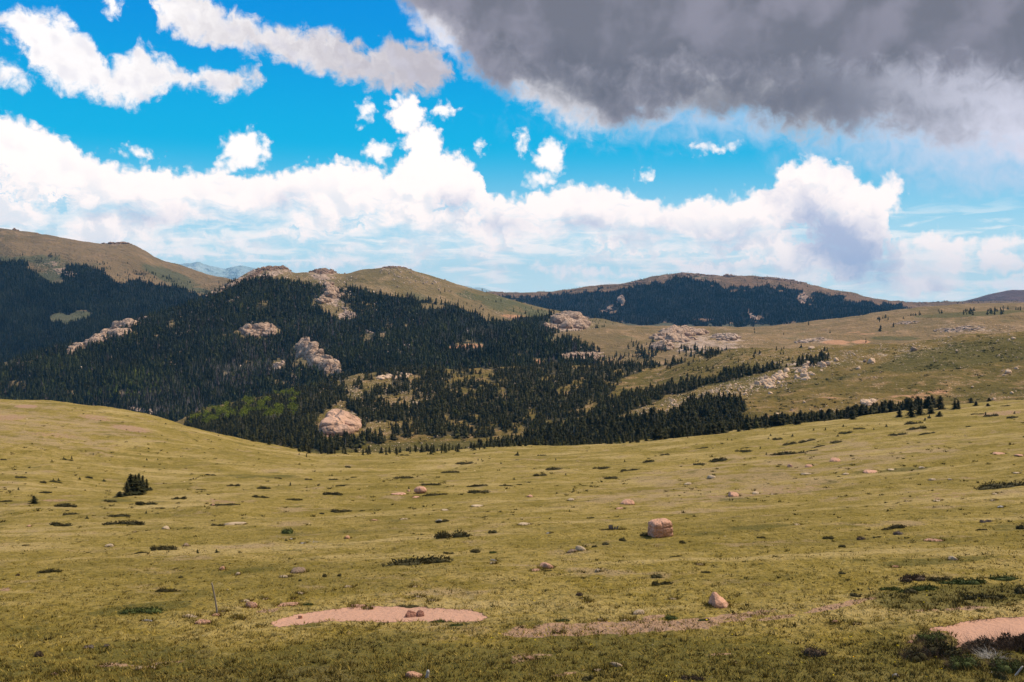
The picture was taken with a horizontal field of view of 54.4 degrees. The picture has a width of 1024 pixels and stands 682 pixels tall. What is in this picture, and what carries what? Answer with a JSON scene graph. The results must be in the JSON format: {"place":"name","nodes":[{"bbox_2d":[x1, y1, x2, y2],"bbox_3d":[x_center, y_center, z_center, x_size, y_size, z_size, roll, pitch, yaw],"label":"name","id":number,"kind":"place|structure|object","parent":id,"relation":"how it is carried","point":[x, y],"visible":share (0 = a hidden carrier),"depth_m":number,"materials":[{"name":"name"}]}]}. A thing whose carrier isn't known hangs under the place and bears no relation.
{"place":"outdoors","nodes":[
{"label":"outdoors","id":0,"kind":"place"},
{"bbox_2d":[0,228,230,357],"bbox_3d":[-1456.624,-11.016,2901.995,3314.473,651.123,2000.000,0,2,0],"label":"bare mountain","id":1,"kind":"structure","parent":0,"point":[15,245],"depth_m":2681.22,"materials":[{"name":"plant"}]},
{"bbox_2d":[0,252,218,361],"bbox_3d":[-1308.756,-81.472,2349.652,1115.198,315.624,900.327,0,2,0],"label":"mountain forest","id":2,"kind":"object","parent":1,"relation":"on","point":[40,318],"visible":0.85,"depth_m":2402.05,"materials":[{"name":"plant"}]},
{"bbox_2d":[0,267,627,421],"bbox_3d":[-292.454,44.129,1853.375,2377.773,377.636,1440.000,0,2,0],"label":"wooded mountain","id":3,"kind":"structure","parent":0,"point":[375,279],"depth_m":1801.69,"materials":[{"name":"plant"}]},
{"bbox_2d":[67,342,83,353],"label":"granite outcrop","id":4,"kind":"object","parent":3,"relation":"on","point":[73,347],"visible":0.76,"depth_m":1499.68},
{"bbox_2d":[84,331,106,344],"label":"granite outcrop","id":5,"kind":"object","parent":3,"relation":"on","point":[97,337],"visible":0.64,"depth_m":1520.34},
{"bbox_2d":[91,318,138,338],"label":"granite outcrop","id":6,"kind":"object","parent":3,"relation":"on","point":[116,326],"visible":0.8,"depth_m":1569.13,"materials":[{"name":"stone"}]},
{"bbox_2d":[206,277,242,296],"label":"granite outcrop","id":7,"kind":"object","parent":3,"relation":"on","point":[227,285],"visible":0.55,"depth_m":1757.44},
{"bbox_2d":[246,269,262,280],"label":"granite tor","id":8,"kind":"structure","parent":3,"relation":"on","point":[258,271],"depth_m":1802.85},
{"bbox_2d":[239,322,276,336],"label":"granite outcrop","id":9,"kind":"object","parent":3,"relation":"on","point":[262,329],"visible":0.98,"depth_m":1559.06,"materials":[{"name":"stone"}]},
{"bbox_2d":[255,265,291,270],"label":"granite tor","id":10,"kind":"structure","parent":3,"relation":"on","point":[271,268],"depth_m":1842.20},
{"bbox_2d":[272,360,284,368],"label":"granite outcrop","id":11,"kind":"object","parent":3,"relation":"on","point":[278,364],"visible":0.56,"depth_m":1407.48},
{"bbox_2d":[102,321,496,415],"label":"trees","id":12,"kind":"object","parent":3,"relation":"on","point":[223,377],"visible":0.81,"depth_m":1362.98,"materials":[{"name":"plant"}]},
{"bbox_2d":[294,337,320,362],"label":"granite outcrop","id":13,"kind":"object","parent":3,"relation":"on","point":[305,347],"visible":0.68,"depth_m":1454.96,"materials":[{"name":"stone"}]},
{"bbox_2d":[29,268,594,402],"bbox_3d":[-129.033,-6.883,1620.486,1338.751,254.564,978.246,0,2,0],"label":"mountain rubble","id":14,"kind":"object","parent":3,"relation":"on","point":[344,293],"visible":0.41,"depth_m":1828.61,"materials":[{"name":"stone"}]},
{"bbox_2d":[0,271,639,421],"bbox_3d":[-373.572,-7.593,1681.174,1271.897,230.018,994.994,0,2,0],"label":"mountain forest","id":15,"kind":"object","parent":3,"relation":"on","point":[90,387],"visible":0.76,"depth_m":1445.70,"materials":[{"name":"plant"}]},
{"bbox_2d":[304,349,340,375],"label":"granite outcrop","id":16,"kind":"object","parent":3,"relation":"on","point":[323,361],"visible":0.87,"depth_m":1350.44,"materials":[{"name":"stone"}]},
{"bbox_2d":[309,268,336,273],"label":"granite tor","id":17,"kind":"structure","parent":3,"relation":"on","point":[326,270],"depth_m":1908.18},
{"bbox_2d":[316,295,331,302],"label":"granite outcrop","id":18,"kind":"object","parent":3,"relation":"on","point":[322,299],"visible":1,"depth_m":1726.81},
{"bbox_2d":[322,281,343,298],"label":"granite outcrop","id":19,"kind":"object","parent":3,"relation":"on","point":[331,290],"visible":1,"depth_m":1764.32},
{"bbox_2d":[342,307,355,316],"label":"granite outcrop","id":20,"kind":"object","parent":3,"relation":"on","point":[345,312],"visible":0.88,"depth_m":1712.50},
{"bbox_2d":[550,311,590,328],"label":"granite outcrop","id":21,"kind":"object","parent":3,"relation":"on","point":[570,319],"visible":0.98,"depth_m":1841.93,"materials":[{"name":"stone"}]},
{"bbox_2d":[559,351,605,357],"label":"granite outcrop","id":22,"kind":"object","parent":3,"relation":"on","point":[583,354],"visible":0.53,"depth_m":1356.01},
{"bbox_2d":[0,399,1023,681],"bbox_3d":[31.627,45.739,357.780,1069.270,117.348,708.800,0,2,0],"label":"meadow","id":23,"kind":"structure","parent":0,"point":[94,445],"depth_m":80.65,"materials":[{"name":"green plant"}]},
{"bbox_2d":[35,568,60,573],"bbox_3d":[-28.366,14.162,61.090,1.822,0.510,0.526,-5,2,3],"label":"juniper mat","id":24,"kind":"object","parent":23,"relation":"on","point":[48,571],"visible":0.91,"depth_m":60.97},
{"bbox_2d":[49,521,71,525],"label":"juniper mat","id":25,"kind":"object","parent":23,"relation":"on","point":[55,523],"visible":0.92,"depth_m":123.59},
{"bbox_2d":[54,502,76,506],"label":"juniper mat","id":26,"kind":"object","parent":23,"relation":"on","point":[65,504],"visible":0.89,"depth_m":151.89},
{"bbox_2d":[107,514,130,516],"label":"juniper mat","id":27,"kind":"object","parent":23,"relation":"on","point":[120,515],"visible":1,"depth_m":136.65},
{"bbox_2d":[102,519,144,524],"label":"juniper mat","id":28,"kind":"object","parent":23,"relation":"on","point":[134,522],"visible":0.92,"depth_m":121.45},
{"bbox_2d":[122,482,132,496],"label":"conifer tree","id":29,"kind":"object","parent":23,"relation":"on","point":[127,490],"visible":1,"depth_m":181.36,"materials":[{"name":"green plant"}]},
{"bbox_2d":[123,474,141,495],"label":"conifer tree","id":30,"kind":"object","parent":23,"relation":"on","point":[130,479],"visible":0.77,"depth_m":186.25,"materials":[{"name":"green plant"}]},
{"bbox_2d":[131,475,144,495],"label":"conifer tree","id":31,"kind":"object","parent":23,"relation":"on","point":[137,484],"visible":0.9,"depth_m":187.01,"materials":[{"name":"green plant"}]},
{"bbox_2d":[118,606,163,613],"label":"shrub","id":32,"kind":"object","parent":23,"relation":"on","point":[151,610],"visible":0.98,"depth_m":43.39,"materials":[{"name":"green plant"}]},
{"bbox_2d":[135,501,157,504],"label":"juniper mat","id":33,"kind":"object","parent":23,"relation":"on","point":[143,503],"visible":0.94,"depth_m":153.59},
{"bbox_2d":[149,545,177,550],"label":"juniper mat","id":34,"kind":"object","parent":23,"relation":"on","point":[167,547],"visible":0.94,"depth_m":83.47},
{"bbox_2d":[155,587,176,591],"bbox_3d":[-17.469,12.620,50.294,1.126,0.456,0.344,0,2,-10],"label":"juniper mat","id":35,"kind":"object","parent":23,"relation":"on","point":[165,590],"visible":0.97,"depth_m":50.24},
{"bbox_2d":[245,602,257,607],"bbox_3d":[-11.649,11.849,44.458,0.570,0.418,0.371,-1,2,-14],"label":"boulder","id":36,"kind":"object","parent":23,"relation":"on","point":[251,604],"visible":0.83,"depth_m":44.37,"materials":[{"name":"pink stone"}]},
{"bbox_2d":[280,527,293,533],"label":"shrub","id":37,"kind":"object","parent":23,"relation":"on","point":[287,531],"visible":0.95,"depth_m":103.59,"materials":[{"name":"green plant"}]},
{"bbox_2d":[290,567,305,573],"bbox_3d":[-12.675,13.683,59.011,0.964,0.518,0.615,-1,3,-28],"label":"boulder","id":38,"kind":"object","parent":23,"relation":"on","point":[297,569],"visible":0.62,"depth_m":58.90,"materials":[{"name":"brown stone"}]},
{"bbox_2d":[323,491,342,495],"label":"juniper mat","id":39,"kind":"object","parent":23,"relation":"on","point":[337,493],"visible":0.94,"depth_m":173.22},
{"bbox_2d":[405,610,416,617],"bbox_3d":[-4.255,11.609,42.049,0.541,0.469,0.474,0,2,-7],"label":"boulder","id":40,"kind":"object","parent":23,"relation":"on","point":[409,613],"visible":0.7,"depth_m":41.94,"materials":[{"name":"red stone"}]},
{"bbox_2d":[405,671,421,677],"bbox_3d":[-3.080,10.494,31.188,0.591,0.336,0.274,-1,2,-15],"label":"boulder","id":41,"kind":"object","parent":23,"relation":"on","point":[409,674],"visible":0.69,"depth_m":31.09,"materials":[{"name":"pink stone"}]},
{"bbox_2d":[381,554,453,566],"bbox_3d":[-5.753,13.473,60.505,4.531,0.908,1.635,-4,3,-2],"label":"juniper mat","id":42,"kind":"object","parent":23,"relation":"on","point":[411,561],"visible":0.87,"depth_m":60.40,"materials":[{"name":"plant"}]},
{"bbox_2d":[414,486,426,493],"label":"boulder","id":43,"kind":"object","parent":23,"relation":"on","point":[420,489],"visible":1,"depth_m":174.39,"materials":[{"name":"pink stone"}]},
{"bbox_2d":[434,529,469,538],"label":"juniper mat","id":44,"kind":"object","parent":23,"relation":"on","point":[445,535],"visible":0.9,"depth_m":85.71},
{"bbox_2d":[468,490,488,492],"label":"juniper mat","id":45,"kind":"object","parent":23,"relation":"on","point":[476,491],"visible":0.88,"depth_m":173.53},
{"bbox_2d":[1,402,1020,677],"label":"meadow stones","id":46,"kind":"object","parent":23,"relation":"on","point":[637,490],"visible":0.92,"depth_m":131.97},
{"bbox_2d":[0,410,1023,681],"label":"meadow herbs","id":47,"kind":"object","parent":23,"relation":"on","point":[274,678],"visible":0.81,"depth_m":38.27,"materials":[{"name":"green plant"}]},
{"bbox_2d":[540,562,553,568],"bbox_3d":[1.914,12.615,55.417,0.829,0.557,0.635,-1,2,-17],"label":"boulder","id":48,"kind":"object","parent":23,"relation":"on","point":[546,565],"visible":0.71,"depth_m":55.25,"materials":[{"name":"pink stone"}]},
{"bbox_2d":[621,499,634,504],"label":"boulder","id":49,"kind":"object","parent":23,"relation":"on","point":[627,501],"visible":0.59,"depth_m":133.37,"materials":[{"name":"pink stone"}]},
{"bbox_2d":[647,428,663,439],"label":"conifer tree","id":50,"kind":"object","parent":23,"relation":"on","point":[655,434],"visible":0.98,"depth_m":403.62,"materials":[{"name":"green plant"}]},
{"bbox_2d":[647,518,672,537],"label":"boulder","id":51,"kind":"object","parent":23,"relation":"on","point":[660,527],"visible":0.97,"depth_m":76.80,"materials":[{"name":"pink stone"}]},
{"bbox_2d":[651,581,673,585],"bbox_3d":[7.263,11.748,48.114,1.204,0.397,0.330,0,2,-7],"label":"juniper mat","id":52,"kind":"object","parent":23,"relation":"on","point":[655,583],"visible":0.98,"depth_m":48.06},
{"bbox_2d":[678,673,705,680],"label":"shrub","id":53,"kind":"object","parent":23,"relation":"on","point":[695,677],"visible":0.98,"depth_m":30.65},
{"bbox_2d":[706,423,719,433],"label":"conifer tree","id":54,"kind":"object","parent":23,"relation":"on","point":[714,429],"visible":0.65,"depth_m":409.84,"materials":[{"name":"green plant"}]},
{"bbox_2d":[708,592,728,608],"bbox_3d":[8.734,10.996,41.825,0.975,0.882,0.684,0,2,0],"label":"boulder","id":55,"kind":"object","parent":23,"relation":"on","point":[716,600],"visible":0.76,"depth_m":41.67,"materials":[{"name":"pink stone"}]},
{"bbox_2d":[710,457,726,461],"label":"juniper mat","id":56,"kind":"object","parent":23,"relation":"on","point":[715,459],"visible":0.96,"depth_m":263.77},
{"bbox_2d":[715,421,728,432],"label":"conifer tree","id":57,"kind":"object","parent":23,"relation":"on","point":[719,424],"visible":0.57,"depth_m":415.69,"materials":[{"name":"green plant"}]},
{"bbox_2d":[491,589,997,681],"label":"yellow flowers","id":58,"kind":"object","parent":23,"relation":"on","point":[777,639],"visible":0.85,"depth_m":34.66,"materials":[{"name":"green plant"}]},
{"bbox_2d":[770,414,783,425],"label":"conifer tree","id":59,"kind":"object","parent":23,"relation":"on","point":[776,420],"visible":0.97,"depth_m":424.26,"materials":[{"name":"green plant"}]},
{"bbox_2d":[770,450,808,455],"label":"juniper mat","id":60,"kind":"object","parent":23,"relation":"on","point":[785,453],"visible":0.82,"depth_m":268.66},
{"bbox_2d":[793,414,801,424],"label":"conifer tree","id":61,"kind":"object","parent":23,"relation":"on","point":[796,422],"visible":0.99,"depth_m":416.69,"materials":[{"name":"green plant"}]},
{"bbox_2d":[802,645,827,656],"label":"shrub","id":62,"kind":"object","parent":23,"relation":"on","point":[810,651],"visible":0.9,"depth_m":33.35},
{"bbox_2d":[844,410,856,419],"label":"conifer tree","id":63,"kind":"object","parent":23,"relation":"on","point":[851,416],"visible":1,"depth_m":409.54,"materials":[{"name":"green plant"}]},
{"bbox_2d":[879,586,901,590],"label":"shrub","id":64,"kind":"object","parent":23,"relation":"on","point":[893,588],"visible":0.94,"depth_m":44.26,"materials":[{"name":"green plant"}]},
{"bbox_2d":[886,400,896,411],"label":"conifer tree","id":65,"kind":"object","parent":23,"relation":"on","point":[891,403],"visible":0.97,"depth_m":454.75,"materials":[{"name":"green plant"}]},
{"bbox_2d":[881,524,906,529],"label":"juniper mat","id":66,"kind":"object","parent":23,"relation":"on","point":[894,527],"visible":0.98,"depth_m":73.44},
{"bbox_2d":[901,399,914,409],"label":"conifer tree","id":67,"kind":"object","parent":23,"relation":"on","point":[907,405],"visible":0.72,"depth_m":455.34,"materials":[{"name":"green plant"}]},
{"bbox_2d":[904,401,917,417],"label":"conifer tree","id":68,"kind":"object","parent":23,"relation":"on","point":[911,413],"visible":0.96,"depth_m":377.77,"materials":[{"name":"green plant"}]},
{"bbox_2d":[903,588,918,593],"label":"shrub","id":69,"kind":"object","parent":23,"relation":"on","point":[908,590],"visible":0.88,"depth_m":42.99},
{"bbox_2d":[898,572,926,581],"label":"shrub","id":70,"kind":"object","parent":23,"relation":"on","point":[909,577],"visible":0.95,"depth_m":45.61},
{"bbox_2d":[896,645,935,661],"bbox_3d":[13.300,10.397,32.750,1.352,0.866,1.048,-2,2,0],"label":"willow bush","id":71,"kind":"object","parent":23,"relation":"on","point":[915,654],"visible":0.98,"depth_m":32.64,"materials":[{"name":"plant"}]},
{"bbox_2d":[896,582,937,592],"bbox_3d":[17.669,10.848,43.515,2.063,0.553,0.500,0,2,-10],"label":"shrub","id":72,"kind":"object","parent":23,"relation":"on","point":[923,587],"visible":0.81,"depth_m":43.48,"materials":[{"name":"green plant"}]},
{"bbox_2d":[915,405,925,415],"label":"conifer tree","id":73,"kind":"object","parent":23,"relation":"on","point":[918,412],"visible":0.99,"depth_m":401.72,"materials":[{"name":"green plant"}]},
{"bbox_2d":[923,396,934,408],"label":"conifer tree","id":74,"kind":"object","parent":23,"relation":"on","point":[928,403],"visible":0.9,"depth_m":459.49,"materials":[{"name":"green plant"}]},
{"bbox_2d":[910,628,951,642],"bbox_3d":[14.785,10.485,34.978,1.725,0.727,1.245,-4,2,0],"label":"willow bush","id":75,"kind":"object","parent":23,"relation":"on","point":[925,636],"visible":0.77,"depth_m":34.93,"materials":[{"name":"green plant"}]},
{"bbox_2d":[899,637,967,657],"bbox_3d":[14.145,10.371,33.113,2.368,0.985,1.585,-1,2,0],"label":"willow bush","id":76,"kind":"object","parent":23,"relation":"on","point":[942,649],"visible":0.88,"depth_m":33.00,"materials":[{"name":"plant"}]},
{"bbox_2d":[926,575,951,581],"bbox_3d":[19.519,10.892,45.498,1.191,0.370,0.408,-6,3,-3],"label":"juniper mat","id":77,"kind":"object","parent":23,"relation":"on","point":[936,579],"visible":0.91,"depth_m":45.43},
{"bbox_2d":[932,396,947,409],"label":"conifer tree","id":78,"kind":"object","parent":23,"relation":"on","point":[939,402],"visible":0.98,"depth_m":447.49,"materials":[{"name":"green plant"}]},
{"bbox_2d":[936,577,987,584],"bbox_3d":[20.265,10.866,44.844,2.417,0.598,0.665,-2,2,3],"label":"shrub","id":79,"kind":"object","parent":23,"relation":"on","point":[958,581],"visible":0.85,"depth_m":44.72,"materials":[{"name":"green plant"}]},
{"bbox_2d":[938,652,988,669],"bbox_3d":[14.221,10.221,31.409,1.798,0.738,1.181,-3,2,0],"label":"willow bush","id":80,"kind":"object","parent":23,"relation":"on","point":[959,662],"visible":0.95,"depth_m":31.32,"materials":[{"name":"green plant"}]},
{"bbox_2d":[953,632,1014,653],"bbox_3d":[15.937,10.338,33.532,2.512,0.919,1.735,-4,2,0],"label":"willow bush","id":81,"kind":"object","parent":23,"relation":"on","point":[980,643],"visible":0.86,"depth_m":33.50,"materials":[{"name":"plant"}]},
{"bbox_2d":[963,592,1007,599],"bbox_3d":[19.570,10.612,41.239,1.945,0.495,0.535,1,2,2],"label":"juniper mat","id":82,"kind":"object","parent":23,"relation":"on","point":[991,596],"visible":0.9,"depth_m":41.15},
{"bbox_2d":[971,645,1014,660],"bbox_3d":[15.609,10.175,32.366,1.580,0.579,1.178,-1,3,-20],"label":"dead branch","id":83,"kind":"object","parent":23,"relation":"on","point":[985,653],"visible":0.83,"depth_m":32.39,"materials":[{"name":"grey wood"}]},
{"bbox_2d":[975,480,1023,489],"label":"juniper mat","id":84,"kind":"object","parent":23,"relation":"on","point":[999,485],"visible":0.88,"depth_m":113.00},
{"bbox_2d":[978,654,1023,674],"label":"willow bush","id":85,"kind":"object","parent":23,"relation":"on","point":[1009,666],"visible":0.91,"depth_m":30.64,"materials":[{"name":"green plant"}]},
{"bbox_2d":[992,668,1009,679],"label":"shrub","id":86,"kind":"object","parent":23,"relation":"on","point":[1002,675],"visible":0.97,"depth_m":30.05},
{"bbox_2d":[986,626,1023,652],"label":"willow bush","id":87,"kind":"object","parent":23,"relation":"on","point":[1017,641],"visible":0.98,"depth_m":33.47,"materials":[{"name":"plant"}]},
{"bbox_2d":[988,573,1021,580],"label":"shrub","id":88,"kind":"object","parent":23,"relation":"on","point":[1004,577],"visible":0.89,"depth_m":45.34,"materials":[{"name":"green plant"}]},
{"bbox_2d":[1013,585,1023,593],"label":"shrub","id":89,"kind":"object","parent":23,"relation":"on","point":[1018,590],"visible":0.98,"depth_m":42.19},
{"bbox_2d":[0,0,1023,301],"label":"sky","id":90,"kind":"structure","parent":0,"point":[874,149],"materials":[{"name":"blue"}]},
{"bbox_2d":[180,262,908,301],"bbox_3d":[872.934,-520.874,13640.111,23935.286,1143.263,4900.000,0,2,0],"label":"mountains","id":91,"kind":"structure","parent":0,"point":[235,271],"depth_m":12938.85,"materials":[{"name":"stone"}]},
{"bbox_2d":[177,331,1023,453],"bbox_3d":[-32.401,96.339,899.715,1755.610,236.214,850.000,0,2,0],"label":"hillside","id":92,"kind":"structure","parent":0,"point":[900,375],"depth_m":772.71,"materials":[{"name":"green plant"}]},
{"bbox_2d":[319,409,361,436],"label":"granite dome","id":93,"kind":"structure","parent":92,"relation":"on","point":[334,421],"depth_m":701.09,"materials":[{"name":"stone"}]},
{"bbox_2d":[376,373,411,379],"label":"granite outcrop","id":94,"kind":"object","parent":92,"relation":"on","point":[386,376],"visible":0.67,"depth_m":991.82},
{"bbox_2d":[183,346,926,454],"bbox_3d":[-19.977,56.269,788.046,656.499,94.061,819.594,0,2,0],"label":"conifer trees","id":95,"kind":"object","parent":92,"relation":"on","point":[259,432],"visible":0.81,"depth_m":814.76,"materials":[{"name":"plant"}]},
{"bbox_2d":[313,333,1023,452],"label":"hillside heath","id":96,"kind":"object","parent":92,"relation":"on","point":[316,422],"visible":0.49,"depth_m":772.15,"materials":[{"name":"green plant"}]},
{"bbox_2d":[319,333,1021,449],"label":"hillside stones","id":97,"kind":"object","parent":92,"relation":"on","point":[746,390],"visible":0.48,"depth_m":814.34,"materials":[{"name":"stone"}]},
{"bbox_2d":[860,398,876,405],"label":"granite outcrop","id":98,"kind":"object","parent":92,"relation":"on","point":[868,402],"visible":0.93,"depth_m":620.49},
{"bbox_2d":[487,274,1023,326],"bbox_3d":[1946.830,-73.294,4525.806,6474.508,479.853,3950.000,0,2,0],"label":"dark mountain","id":99,"kind":"structure","parent":0,"point":[752,282],"depth_m":4202.87,"materials":[{"name":"plant"}]},
{"bbox_2d":[615,280,646,286],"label":"granite tor","id":100,"kind":"structure","parent":99,"relation":"on","point":[630,283],"depth_m":4376.08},
{"bbox_2d":[670,272,719,275],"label":"granite tor","id":101,"kind":"structure","parent":99,"relation":"on","point":[688,274],"depth_m":4382.48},
{"bbox_2d":[499,273,1017,326],"bbox_3d":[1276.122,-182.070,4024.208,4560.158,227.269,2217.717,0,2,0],"label":"mountain forest","id":102,"kind":"object","parent":99,"relation":"on","point":[739,323],"visible":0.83,"depth_m":3960.49,"materials":[{"name":"plant"}]},
{"bbox_2d":[758,277,806,283],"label":"granite tor","id":103,"kind":"structure","parent":99,"relation":"on","point":[781,279],"depth_m":4379.66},
{"bbox_2d":[549,303,1023,365],"bbox_3d":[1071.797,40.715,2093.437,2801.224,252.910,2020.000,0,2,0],"label":"pasture hills","id":104,"kind":"structure","parent":0,"point":[612,341],"depth_m":1506.06,"materials":[{"name":"green plant"}]},
{"bbox_2d":[650,339,674,349],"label":"granite dome","id":105,"kind":"structure","parent":104,"relation":"on","point":[660,344],"depth_m":1390.52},
{"bbox_2d":[649,324,709,341],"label":"granite dome","id":106,"kind":"structure","parent":104,"relation":"on","point":[683,333],"depth_m":1661.64,"materials":[{"name":"stone"}]},
{"bbox_2d":[710,333,741,340],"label":"granite dome","id":107,"kind":"structure","parent":104,"relation":"on","point":[726,336],"depth_m":1460.51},
{"bbox_2d":[583,306,1020,364],"bbox_3d":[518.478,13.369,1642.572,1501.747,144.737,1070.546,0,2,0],"label":"pasture trees","id":108,"kind":"object","parent":104,"relation":"on","point":[644,354],"visible":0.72,"depth_m":1376.79,"materials":[{"name":"plant"}]},
{"bbox_2d":[591,304,1012,357],"bbox_3d":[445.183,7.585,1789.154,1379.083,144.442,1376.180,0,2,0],"label":"pasture stones","id":109,"kind":"object","parent":104,"relation":"on","point":[846,327],"visible":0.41,"depth_m":1552.95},
{"bbox_2d":[794,337,827,342],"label":"granite outcrop","id":110,"kind":"object","parent":104,"relation":"on","point":[806,341],"visible":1,"depth_m":1443.80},
{"bbox_2d":[934,325,984,332],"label":"granite outcrop","id":111,"kind":"object","parent":104,"relation":"on","point":[958,327],"visible":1,"depth_m":1439.53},
{"bbox_2d":[966,290,1023,301],"bbox_3d":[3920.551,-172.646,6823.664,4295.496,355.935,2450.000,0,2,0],"label":"hill","id":112,"kind":"structure","parent":0,"point":[1012,295],"depth_m":6554.53,"materials":[{"name":"stone"}]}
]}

